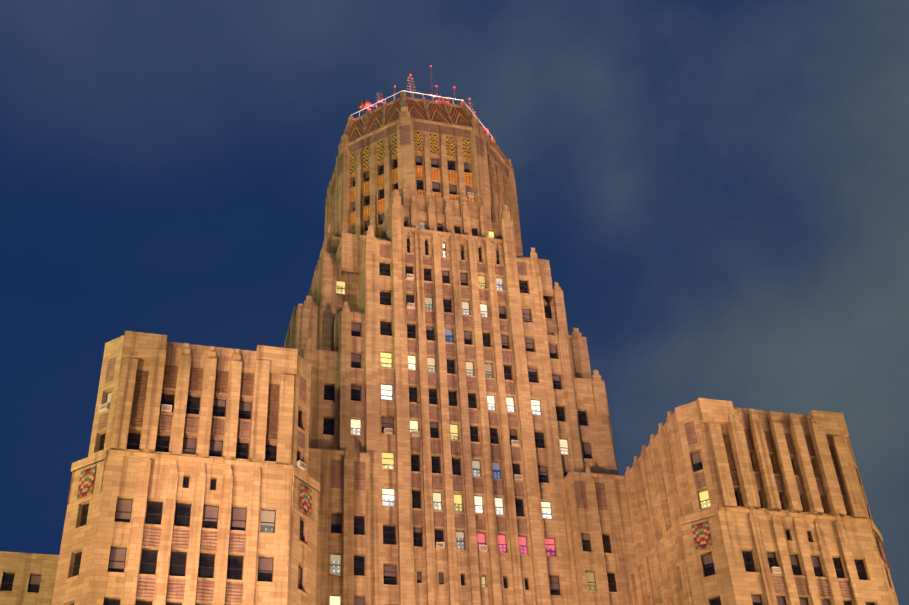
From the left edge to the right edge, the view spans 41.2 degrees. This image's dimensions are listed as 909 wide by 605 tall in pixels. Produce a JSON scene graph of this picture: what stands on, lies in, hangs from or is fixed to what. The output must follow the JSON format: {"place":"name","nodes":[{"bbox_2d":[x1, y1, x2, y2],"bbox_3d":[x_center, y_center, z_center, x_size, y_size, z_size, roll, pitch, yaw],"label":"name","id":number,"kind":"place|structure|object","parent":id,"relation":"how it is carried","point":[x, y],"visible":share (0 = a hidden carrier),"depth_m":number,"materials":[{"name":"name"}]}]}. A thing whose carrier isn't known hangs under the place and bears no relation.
{"place":"outdoors","nodes":[
{"label":"outdoors","id":0,"kind":"place"},
{"bbox_2d":[0,0,908,604],"label":"sky","id":1,"kind":"structure","parent":0,"point":[714,193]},
{"label":"ground","id":2,"kind":"structure","parent":0,"visible":0},
{"bbox_2d":[51,331,319,604],"bbox_3d":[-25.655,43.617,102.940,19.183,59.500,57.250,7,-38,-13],"label":"left wing","id":3,"kind":"structure","parent":2,"relation":"on","point":[193,482],"depth_m":91.78,"materials":[{"name":"beige stone"}]},
{"bbox_2d":[0,445,636,604],"bbox_3d":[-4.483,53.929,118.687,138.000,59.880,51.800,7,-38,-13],"label":"connecting wings","id":4,"kind":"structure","parent":2,"relation":"on","point":[604,556],"depth_m":113.39,"materials":[{"name":"stone"}]},
{"bbox_2d":[284,180,617,604],"bbox_3d":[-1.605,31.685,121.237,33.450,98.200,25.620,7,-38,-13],"label":"central tower","id":5,"kind":"structure","parent":2,"relation":"on","point":[458,392],"depth_m":123.29,"materials":[{"name":"beige stone"}]},
{"bbox_2d":[325,91,522,255],"bbox_3d":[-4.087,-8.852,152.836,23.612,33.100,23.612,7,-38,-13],"label":"tower crown","id":6,"kind":"object","parent":5,"relation":"on","point":[448,151],"visible":0.35,"depth_m":147.17},
{"bbox_2d":[352,90,492,137],"bbox_3d":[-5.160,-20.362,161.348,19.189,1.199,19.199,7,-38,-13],"label":"lighting","id":7,"kind":"object","parent":6,"relation":"on","point":[424,94],"visible":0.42,"depth_m":154.88,"materials":[{"name":"white"}]},
{"bbox_2d":[357,67,488,135],"bbox_3d":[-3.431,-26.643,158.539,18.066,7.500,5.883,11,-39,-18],"label":"rooftop antennas","id":8,"kind":"object","parent":6,"relation":"on","point":[363,105],"visible":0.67,"depth_m":155.94,"materials":[{"name":"metal"}]},
{"bbox_2d":[624,398,898,604],"bbox_3d":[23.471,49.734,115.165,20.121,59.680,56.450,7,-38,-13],"label":"right wing","id":9,"kind":"structure","parent":2,"relation":"on","point":[728,503],"depth_m":106.05,"materials":[{"name":"beige stone"}]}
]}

